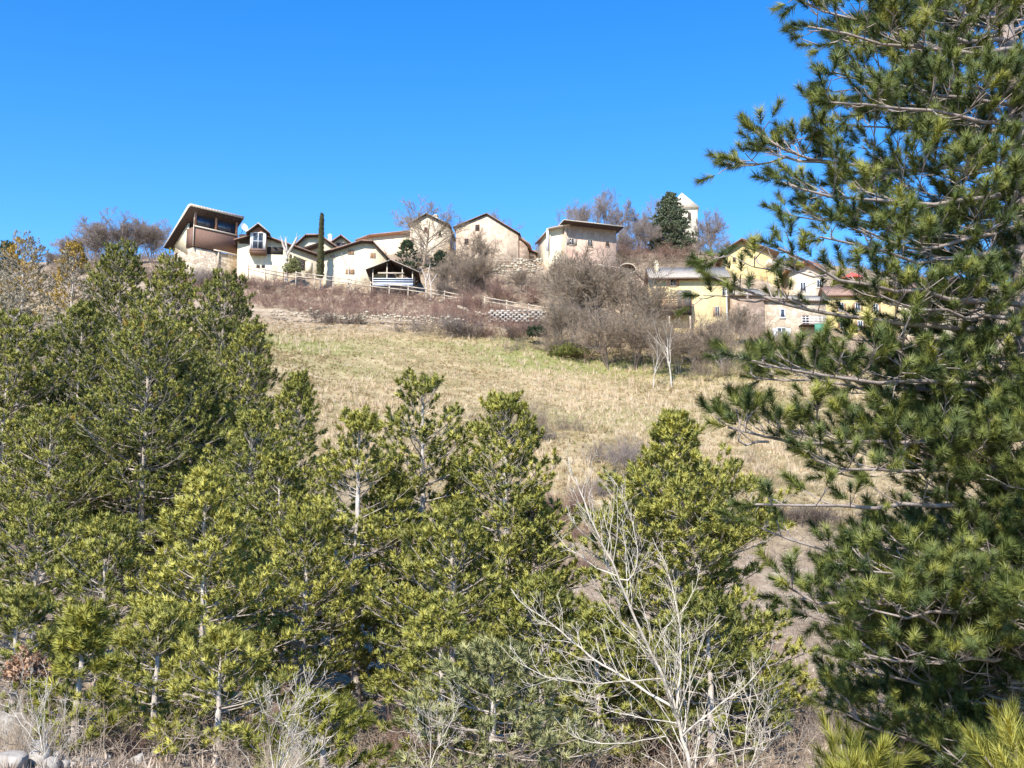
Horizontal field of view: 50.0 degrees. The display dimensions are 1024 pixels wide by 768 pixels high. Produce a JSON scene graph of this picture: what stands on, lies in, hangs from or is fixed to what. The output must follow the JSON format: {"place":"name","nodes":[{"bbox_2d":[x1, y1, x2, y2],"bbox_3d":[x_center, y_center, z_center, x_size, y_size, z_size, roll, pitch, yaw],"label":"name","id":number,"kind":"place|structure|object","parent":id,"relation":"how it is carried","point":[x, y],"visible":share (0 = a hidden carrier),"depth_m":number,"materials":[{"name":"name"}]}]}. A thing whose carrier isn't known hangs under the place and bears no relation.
{"place":"outdoors","nodes":[
{"label":"outdoors","id":0,"kind":"place"},
{"bbox_2d":[0,249,1023,767],"bbox_3d":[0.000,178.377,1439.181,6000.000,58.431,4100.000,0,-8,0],"label":"hillside terrain","id":1,"kind":"structure","parent":0,"point":[260,309],"depth_m":102.92,"materials":[{"name":"plant"}]},
{"bbox_2d":[0,750,28,767],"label":"boulder","id":2,"kind":"object","parent":1,"relation":"on","point":[10,756],"visible":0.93,"depth_m":16.36,"materials":[{"name":"stone"}]},
{"bbox_2d":[0,239,40,371],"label":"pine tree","id":3,"kind":"object","parent":1,"relation":"on","point":[14,263],"visible":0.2,"depth_m":67.33,"materials":[{"name":"green plant"}]},
{"bbox_2d":[2,644,55,687],"bbox_3d":[-8.996,5.242,20.503,0.950,0.794,0.947,0,-8,0],"label":"rust leaved bush","id":4,"kind":"object","parent":1,"relation":"on","point":[13,669],"visible":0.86,"depth_m":20.31,"materials":[{"name":"brown plant"}]},
{"bbox_2d":[0,584,76,713],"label":"pine tree","id":5,"kind":"object","parent":1,"relation":"on","point":[25,604],"visible":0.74,"depth_m":22.33,"materials":[{"name":"green plant"}]},
{"bbox_2d":[0,229,79,405],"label":"tree","id":6,"kind":"object","parent":1,"relation":"on","point":[6,286],"visible":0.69,"depth_m":61.02,"materials":[{"name":"plant"}]},
{"bbox_2d":[0,642,84,767],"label":"bare sapling","id":7,"kind":"object","parent":1,"relation":"on","point":[44,752],"visible":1,"depth_m":14.50,"materials":[{"name":"grey plant"}]},
{"bbox_2d":[0,308,85,533],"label":"pine tree","id":8,"kind":"object","parent":1,"relation":"on","point":[35,387],"visible":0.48,"depth_m":42.05,"materials":[{"name":"green plant"}]},
{"bbox_2d":[0,679,102,764],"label":"shrub","id":9,"kind":"object","parent":1,"relation":"on","point":[15,740],"visible":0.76,"depth_m":17.03,"materials":[{"name":"plant"}]},
{"bbox_2d":[25,238,108,406],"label":"tree","id":10,"kind":"object","parent":1,"relation":"on","point":[74,247],"visible":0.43,"depth_m":57.99,"materials":[{"name":"green plant"}]},
{"bbox_2d":[0,492,137,659],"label":"pine tree","id":11,"kind":"object","parent":1,"relation":"on","point":[51,515],"visible":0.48,"depth_m":28.38,"materials":[{"name":"green plant"}]},
{"bbox_2d":[0,400,139,585],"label":"pine tree","id":12,"kind":"object","parent":1,"relation":"on","point":[46,454],"visible":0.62,"depth_m":37.41,"materials":[{"name":"green plant"}]},
{"bbox_2d":[5,298,141,537],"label":"pine tree","id":13,"kind":"object","parent":1,"relation":"on","point":[83,311],"visible":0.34,"depth_m":45.96,"materials":[{"name":"green plant"}]},
{"bbox_2d":[22,594,136,754],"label":"pine tree","id":14,"kind":"object","parent":1,"relation":"on","point":[82,631],"visible":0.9,"depth_m":18.86,"materials":[{"name":"green plant"}]},
{"bbox_2d":[0,510,189,706],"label":"pine tree","id":15,"kind":"object","parent":1,"relation":"on","point":[94,540],"visible":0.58,"depth_m":26.29,"materials":[{"name":"green plant"}]},
{"bbox_2d":[51,237,166,464],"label":"pine tree","id":16,"kind":"object","parent":1,"relation":"on","point":[108,270],"visible":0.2,"depth_m":54.42,"materials":[{"name":"green plant"}]},
{"bbox_2d":[75,205,164,256],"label":"bare tree","id":17,"kind":"object","parent":1,"relation":"on","point":[126,233],"visible":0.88,"depth_m":168.92,"materials":[{"name":"brown plant"}]},
{"bbox_2d":[95,699,184,757],"bbox_3d":[-6.706,6.127,19.469,1.418,1.154,1.822,-1,-8,4],"label":"shrub","id":18,"kind":"object","parent":1,"relation":"on","point":[127,737],"visible":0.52,"depth_m":19.16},
{"bbox_2d":[33,305,248,585],"bbox_3d":[-13.466,2.678,40.065,7.523,11.210,8.650,0,-8,0],"label":"pine tree","id":19,"kind":"object","parent":1,"relation":"on","point":[109,399],"visible":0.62,"depth_m":39.15,"materials":[{"name":"green plant"}]},
{"bbox_2d":[131,218,172,262],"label":"bare tree","id":20,"kind":"object","parent":1,"relation":"on","point":[158,237],"visible":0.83,"depth_m":171.35,"materials":[{"name":"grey plant"}]},
{"bbox_2d":[87,598,240,752],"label":"pine tree","id":21,"kind":"object","parent":1,"relation":"on","point":[155,622],"visible":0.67,"depth_m":21.75,"materials":[{"name":"green plant"}]},
{"bbox_2d":[104,248,231,541],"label":"pine tree","id":22,"kind":"object","parent":1,"relation":"on","point":[166,278],"visible":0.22,"depth_m":50.49,"materials":[{"name":"green plant"}]},
{"bbox_2d":[92,343,270,595],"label":"pine tree","id":23,"kind":"object","parent":1,"relation":"on","point":[209,394],"visible":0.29,"depth_m":41.35,"materials":[{"name":"green plant"}]},
{"bbox_2d":[83,462,314,750],"bbox_3d":[-7.230,5.119,24.553,4.856,6.786,5.150,-5,-10,34],"label":"pine tree","id":24,"kind":"object","parent":1,"relation":"on","point":[203,482],"visible":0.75,"depth_m":24.36,"materials":[{"name":"green plant"}]},
{"bbox_2d":[163,203,247,279],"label":"glazed house","id":25,"kind":"structure","parent":1,"relation":"on","point":[202,234],"depth_m":156.42,"materials":[{"name":"stone"}]},
{"bbox_2d":[160,267,286,553],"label":"pine tree","id":26,"kind":"object","parent":1,"relation":"on","point":[239,309],"visible":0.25,"depth_m":47.23,"materials":[{"name":"green plant"}]},
{"bbox_2d":[139,620,317,765],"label":"pine tree","id":27,"kind":"object","parent":1,"relation":"on","point":[224,643],"visible":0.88,"depth_m":19.21,"materials":[{"name":"green plant"}]},
{"bbox_2d":[192,317,290,583],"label":"pine tree","id":28,"kind":"object","parent":1,"relation":"on","point":[253,337],"visible":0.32,"depth_m":45.15,"materials":[{"name":"green plant"}]},
{"bbox_2d":[156,403,351,646],"bbox_3d":[-7.919,5.008,34.654,6.429,8.877,5.730,0,-8,0],"label":"pine tree","id":29,"kind":"object","parent":1,"relation":"on","point":[259,421],"visible":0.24,"depth_m":34.57,"materials":[{"name":"green plant"}]},
{"bbox_2d":[234,223,317,281],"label":"cream bay house","id":30,"kind":"structure","parent":1,"relation":"on","point":[258,245],"depth_m":157.33,"materials":[{"name":"paint"}]},
{"bbox_2d":[209,446,344,676],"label":"pine tree","id":31,"kind":"object","parent":1,"relation":"on","point":[279,461],"visible":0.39,"depth_m":32.52,"materials":[{"name":"green plant"}]},
{"bbox_2d":[234,654,341,767],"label":"shrub","id":32,"kind":"object","parent":1,"relation":"on","point":[301,735],"visible":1,"depth_m":12.40,"materials":[{"name":"grey plant"}]},
{"bbox_2d":[235,369,352,648],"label":"pine tree","id":33,"kind":"object","parent":1,"relation":"on","point":[301,393],"visible":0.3,"depth_m":38.93,"materials":[{"name":"green plant"}]},
{"bbox_2d":[213,496,387,736],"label":"pine tree","id":34,"kind":"object","parent":1,"relation":"on","point":[340,579],"visible":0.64,"depth_m":27.25,"materials":[{"name":"green plant"}]},
{"bbox_2d":[221,682,397,767],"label":"pine tree","id":35,"kind":"object","parent":1,"relation":"on","point":[349,713],"visible":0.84,"depth_m":16.24,"materials":[{"name":"green plant"}]},
{"bbox_2d":[295,234,337,252],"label":"dark gabled house","id":36,"kind":"structure","parent":1,"relation":"on","point":[308,242],"depth_m":176.91,"materials":[{"name":"beige paint"}]},
{"bbox_2d":[316,212,324,289],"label":"cypress tree","id":37,"kind":"object","parent":1,"relation":"on","point":[320,265],"visible":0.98,"depth_m":151.29,"materials":[{"name":"green plant"}]},
{"bbox_2d":[283,404,421,741],"bbox_3d":[-4.329,5.219,29.641,3.795,9.521,4.468,3,-9,-20],"label":"pine tree","id":38,"kind":"object","parent":1,"relation":"on","point":[362,423],"visible":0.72,"depth_m":29.63,"materials":[{"name":"green plant"}]},
{"bbox_2d":[317,239,389,283],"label":"cream gable house","id":39,"kind":"structure","parent":1,"relation":"on","point":[369,253],"depth_m":154.09,"materials":[{"name":"paint"}]},
{"bbox_2d":[187,272,545,331],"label":"bramble undergrowth","id":40,"kind":"object","parent":1,"relation":"on","point":[358,304],"visible":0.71,"depth_m":143.48,"materials":[{"name":"plant"}]},
{"bbox_2d":[270,308,464,323],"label":"dry stone wall","id":41,"kind":"structure","parent":1,"relation":"on","point":[386,316],"depth_m":135.15,"materials":[{"name":"stone"}]},
{"bbox_2d":[295,271,462,304],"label":"rail fence","id":42,"kind":"object","parent":1,"relation":"on","point":[351,283],"visible":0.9,"depth_m":148.39,"materials":[{"name":"brown wood"}]},
{"bbox_2d":[314,466,446,737],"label":"pine tree","id":43,"kind":"object","parent":1,"relation":"on","point":[402,503],"visible":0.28,"depth_m":30.20,"materials":[{"name":"green plant"}]},
{"bbox_2d":[355,230,409,254],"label":"cream wing house","id":44,"kind":"structure","parent":1,"relation":"on","point":[389,242],"depth_m":177.32,"materials":[{"name":"paint"}]},
{"bbox_2d":[365,259,420,295],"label":"carport","id":45,"kind":"object","parent":1,"relation":"on","point":[390,266],"visible":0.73,"depth_m":150.46,"materials":[{"name":"wood"}]},
{"bbox_2d":[393,238,425,276],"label":"spruce tree","id":46,"kind":"object","parent":1,"relation":"on","point":[407,243],"visible":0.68,"depth_m":159.68,"materials":[{"name":"green plant"}]},
{"bbox_2d":[370,687,452,766],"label":"shrub","id":47,"kind":"object","parent":1,"relation":"on","point":[397,741],"visible":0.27,"depth_m":22.29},
{"bbox_2d":[327,365,523,731],"bbox_3d":[-2.615,4.911,31.677,5.540,10.937,5.928,-4,-9,28],"label":"pine tree","id":48,"kind":"object","parent":1,"relation":"on","point":[422,389],"visible":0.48,"depth_m":31.65,"materials":[{"name":"green plant"}]},
{"bbox_2d":[389,195,474,268],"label":"bare tree","id":49,"kind":"object","parent":1,"relation":"on","point":[413,224],"visible":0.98,"depth_m":162.56,"materials":[{"name":"plant"}]},
{"bbox_2d":[409,213,455,256],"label":"branch veiled house","id":50,"kind":"structure","parent":1,"relation":"on","point":[432,243],"depth_m":172.78,"materials":[{"name":"beige paint"}]},
{"bbox_2d":[399,679,467,767],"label":"bare sapling","id":51,"kind":"object","parent":1,"relation":"on","point":[440,723],"visible":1,"depth_m":16.45,"materials":[{"name":"grey plant"}]},
{"bbox_2d":[384,310,484,333],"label":"shrub","id":52,"kind":"object","parent":1,"relation":"on","point":[453,325],"visible":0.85,"depth_m":129.94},
{"bbox_2d":[365,590,524,767],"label":"pine tree","id":53,"kind":"object","parent":1,"relation":"on","point":[429,620],"visible":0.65,"depth_m":20.70,"materials":[{"name":"green plant"}]},
{"bbox_2d":[350,498,551,756],"bbox_3d":[-1.276,6.039,26.293,5.172,6.767,5.260,0,-8,0],"label":"pine tree","id":54,"kind":"object","parent":1,"relation":"on","point":[454,531],"visible":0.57,"depth_m":26.16,"materials":[{"name":"green plant"}]},
{"bbox_2d":[438,227,505,266],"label":"bare tree","id":55,"kind":"object","parent":1,"relation":"on","point":[479,244],"visible":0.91,"depth_m":160.54,"materials":[{"name":"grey plant"}]},
{"bbox_2d":[424,454,520,726],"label":"pine tree","id":56,"kind":"object","parent":1,"relation":"on","point":[447,485],"visible":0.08,"depth_m":32.54,"materials":[{"name":"green plant"}]},
{"bbox_2d":[453,251,502,290],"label":"bare tree","id":57,"kind":"object","parent":1,"relation":"on","point":[475,266],"visible":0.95,"depth_m":151.04,"materials":[{"name":"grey plant"}]},
{"bbox_2d":[429,315,527,337],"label":"shrub","id":58,"kind":"object","parent":1,"relation":"on","point":[468,328],"visible":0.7,"depth_m":129.33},
{"bbox_2d":[453,213,531,265],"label":"old barn","id":59,"kind":"structure","parent":1,"relation":"on","point":[514,241],"depth_m":169.32,"materials":[{"name":"paint"}]},
{"bbox_2d":[472,269,525,300],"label":"shrub","id":60,"kind":"object","parent":1,"relation":"on","point":[499,292],"visible":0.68,"depth_m":146.46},
{"bbox_2d":[47,236,961,365],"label":"twiggy scrub","id":61,"kind":"object","parent":1,"relation":"on","point":[667,264],"visible":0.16,"depth_m":152.43,"materials":[{"name":"plant"}]},
{"bbox_2d":[409,388,606,732],"bbox_3d":[-0.252,5.029,29.454,5.822,10.004,4.430,0,-8,0],"label":"pine tree","id":62,"kind":"object","parent":1,"relation":"on","point":[504,406],"visible":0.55,"depth_m":29.34,"materials":[{"name":"green plant"}]},
{"bbox_2d":[387,631,632,767],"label":"pine tree","id":63,"kind":"object","parent":1,"relation":"on","point":[483,660],"visible":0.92,"depth_m":19.12,"materials":[{"name":"green plant"}]},
{"bbox_2d":[0,340,1022,767],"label":"twiggy undergrowth","id":64,"kind":"object","parent":1,"relation":"on","point":[378,740],"visible":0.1,"depth_m":19.85,"materials":[{"name":"plant"}]},
{"bbox_2d":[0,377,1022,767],"bbox_3d":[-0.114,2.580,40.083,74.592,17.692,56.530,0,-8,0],"label":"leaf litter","id":65,"kind":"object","parent":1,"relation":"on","point":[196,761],"visible":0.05,"depth_m":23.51,"materials":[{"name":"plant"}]},
{"bbox_2d":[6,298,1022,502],"bbox_3d":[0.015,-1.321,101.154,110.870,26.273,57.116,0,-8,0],"label":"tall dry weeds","id":66,"kind":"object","parent":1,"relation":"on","point":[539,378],"visible":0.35,"depth_m":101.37,"materials":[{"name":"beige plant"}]},
{"bbox_2d":[488,309,545,322],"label":"lattice wall","id":67,"kind":"structure","parent":1,"relation":"on","point":[515,314],"depth_m":137.92,"materials":[{"name":"concrete"}]},
{"bbox_2d":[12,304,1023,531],"bbox_3d":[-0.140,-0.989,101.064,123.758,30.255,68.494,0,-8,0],"label":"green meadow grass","id":68,"kind":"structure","parent":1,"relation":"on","point":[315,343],"depth_m":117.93,"materials":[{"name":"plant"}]},
{"bbox_2d":[57,236,989,376],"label":"twiggy scrub","id":69,"kind":"object","parent":1,"relation":"on","point":[616,347],"visible":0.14,"depth_m":155.94,"materials":[{"name":"plant"}]},
{"bbox_2d":[468,484,580,719],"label":"pine tree","id":70,"kind":"object","parent":1,"relation":"on","point":[533,512],"visible":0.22,"depth_m":29.40,"materials":[{"name":"green plant"}]},
{"bbox_2d":[461,567,627,760],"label":"pine tree","id":71,"kind":"object","parent":1,"relation":"on","point":[547,596],"visible":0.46,"depth_m":24.20,"materials":[{"name":"green plant"}]},
{"bbox_2d":[509,394,590,436],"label":"shrub","id":72,"kind":"object","parent":1,"relation":"on","point":[540,421],"visible":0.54,"depth_m":87.88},
{"bbox_2d":[535,291,603,355],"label":"bare tree","id":73,"kind":"object","parent":1,"relation":"on","point":[561,322],"visible":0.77,"depth_m":125.79,"materials":[{"name":"plant"}]},
{"bbox_2d":[535,219,623,268],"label":"shed roofed house","id":74,"kind":"structure","parent":1,"relation":"on","point":[566,236],"depth_m":167.70,"materials":[{"name":"paint"}]},
{"bbox_2d":[536,242,649,322],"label":"bare tree","id":75,"kind":"object","parent":1,"relation":"on","point":[605,267],"visible":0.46,"depth_m":136.41,"materials":[{"name":"plant"}]},
{"bbox_2d":[552,184,639,238],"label":"bare tree","id":76,"kind":"object","parent":1,"relation":"on","point":[612,218],"visible":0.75,"depth_m":185.48,"materials":[{"name":"brown plant"}]},
{"bbox_2d":[531,254,666,332],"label":"bare tree","id":77,"kind":"object","parent":1,"relation":"on","point":[569,288],"visible":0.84,"depth_m":135.44,"materials":[{"name":"brown plant"}]},
{"bbox_2d":[539,602,661,767],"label":"pine tree","id":78,"kind":"object","parent":1,"relation":"on","point":[589,616],"visible":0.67,"depth_m":22.14,"materials":[{"name":"green plant"}]},
{"bbox_2d":[564,305,642,369],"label":"bare tree","id":79,"kind":"object","parent":1,"relation":"on","point":[600,336],"visible":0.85,"depth_m":120.77,"materials":[{"name":"plant"}]},
{"bbox_2d":[574,428,652,467],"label":"shrub","id":80,"kind":"object","parent":1,"relation":"on","point":[625,453],"visible":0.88,"depth_m":79.19,"materials":[{"name":"plant"}]},
{"bbox_2d":[566,253,685,339],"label":"bare tree","id":81,"kind":"object","parent":1,"relation":"on","point":[618,292],"visible":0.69,"depth_m":133.73,"materials":[{"name":"plant"}]},
{"bbox_2d":[620,215,662,252],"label":"bare tree","id":82,"kind":"object","parent":1,"relation":"on","point":[641,230],"visible":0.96,"depth_m":183.31,"materials":[{"name":"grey plant"}]},
{"bbox_2d":[604,302,682,369],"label":"bare tree","id":83,"kind":"object","parent":1,"relation":"on","point":[632,332],"visible":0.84,"depth_m":119.26,"materials":[{"name":"plant"}]},
{"bbox_2d":[503,441,786,767],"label":"bare sapling","id":84,"kind":"object","parent":1,"relation":"on","point":[675,707],"visible":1,"depth_m":10.60,"materials":[{"name":"grey plant"}]},
{"bbox_2d":[625,280,690,342],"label":"bare tree","id":85,"kind":"object","parent":1,"relation":"on","point":[648,304],"visible":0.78,"depth_m":130.24,"materials":[{"name":"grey plant"}]},
{"bbox_2d":[605,688,729,763],"bbox_3d":[3.236,7.538,24.290,2.417,1.819,3.106,-6,-10,38],"label":"shrub","id":86,"kind":"object","parent":1,"relation":"on","point":[650,752],"visible":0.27,"depth_m":23.83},
{"bbox_2d":[644,191,703,251],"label":"cedar tree","id":87,"kind":"object","parent":1,"relation":"on","point":[672,222],"visible":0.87,"depth_m":187.81,"materials":[{"name":"green plant"}]},
{"bbox_2d":[640,331,710,373],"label":"bare tree","id":88,"kind":"object","parent":1,"relation":"on","point":[681,341],"visible":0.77,"depth_m":117.31,"materials":[{"name":"grey plant"}]},
{"bbox_2d":[521,407,838,743],"bbox_3d":[3.782,4.796,26.601,7.422,8.664,7.641,0,-8,0],"label":"pine tree","id":89,"kind":"object","parent":1,"relation":"on","point":[688,496],"visible":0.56,"depth_m":25.75,"materials":[{"name":"green plant"}]},
{"bbox_2d":[644,262,730,332],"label":"yellow house","id":90,"kind":"structure","parent":1,"relation":"on","point":[681,278],"depth_m":142.69,"materials":[{"name":"paint"}]},
{"bbox_2d":[613,582,803,765],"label":"pine tree","id":91,"kind":"object","parent":1,"relation":"on","point":[724,607],"visible":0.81,"depth_m":22.11,"materials":[{"name":"green plant"}]},
{"bbox_2d":[693,207,729,251],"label":"bare tree","id":92,"kind":"object","parent":1,"relation":"on","point":[713,230],"visible":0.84,"depth_m":196.69,"materials":[{"name":"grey plant"}]},
{"bbox_2d":[673,318,754,367],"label":"shrub","id":93,"kind":"object","parent":1,"relation":"on","point":[719,335],"visible":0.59,"depth_m":119.97,"materials":[{"name":"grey plant"}]},
{"bbox_2d":[727,288,765,335],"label":"brown stone house","id":94,"kind":"structure","parent":1,"relation":"on","point":[758,306],"depth_m":143.99,"materials":[{"name":"grey stone"}]},
{"bbox_2d":[716,301,780,342],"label":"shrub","id":95,"kind":"object","parent":1,"relation":"on","point":[737,319],"visible":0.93,"depth_m":127.48,"materials":[{"name":"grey plant"}]},
{"bbox_2d":[715,238,784,289],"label":"yellow gable house","id":96,"kind":"structure","parent":1,"relation":"on","point":[763,259],"depth_m":159.79,"materials":[{"name":"paint"}]},
{"bbox_2d":[709,656,804,767],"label":"bare sapling","id":97,"kind":"object","parent":1,"relation":"on","point":[759,725],"visible":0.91,"depth_m":11.69,"materials":[{"name":"grey plant"}]},
{"bbox_2d":[730,497,856,526],"bbox_3d":[15.295,7.581,64.934,9.107,1.982,8.533,-7,-11,40],"label":"shrub","id":98,"kind":"object","parent":1,"relation":"on","point":[797,514],"visible":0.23,"depth_m":64.61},
{"bbox_2d":[764,295,828,340],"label":"white windowed house","id":99,"kind":"structure","parent":1,"relation":"on","point":[794,319],"depth_m":144.35,"materials":[{"name":"paint"}]},
{"bbox_2d":[782,260,829,295],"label":"red roofed house","id":100,"kind":"structure","parent":1,"relation":"on","point":[803,281],"depth_m":161.54,"materials":[{"name":"beige paint"}]},
{"bbox_2d":[785,690,868,743],"bbox_3d":[7.058,7.292,24.024,2.076,1.403,2.318,-1,-8,9],"label":"shrub","id":101,"kind":"object","parent":1,"relation":"on","point":[810,717],"visible":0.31,"depth_m":23.89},
{"bbox_2d":[673,0,1023,767],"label":"pine","id":102,"kind":"object","parent":1,"relation":"on","point":[937,628],"visible":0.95,"depth_m":9.10,"materials":[{"name":"green plant"}]},
{"bbox_2d":[818,285,896,339],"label":"cream terrace house","id":103,"kind":"structure","parent":1,"relation":"on","point":[838,293],"depth_m":150.69,"materials":[{"name":"yellow paint"}]},
{"bbox_2d":[806,707,924,767],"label":"young pine","id":104,"kind":"object","parent":1,"relation":"on","point":[879,757],"visible":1,"depth_m":6.00,"materials":[{"name":"green plant"}]},
{"bbox_2d":[957,692,1023,767],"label":"young pine","id":105,"kind":"object","parent":1,"relation":"on","point":[983,755],"visible":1,"depth_m":5.04,"materials":[{"name":"green plant"}]},
{"bbox_2d":[0,0,1023,282],"label":"sky","id":106,"kind":"structure","parent":0,"point":[277,115],"materials":[{"name":"blue"}]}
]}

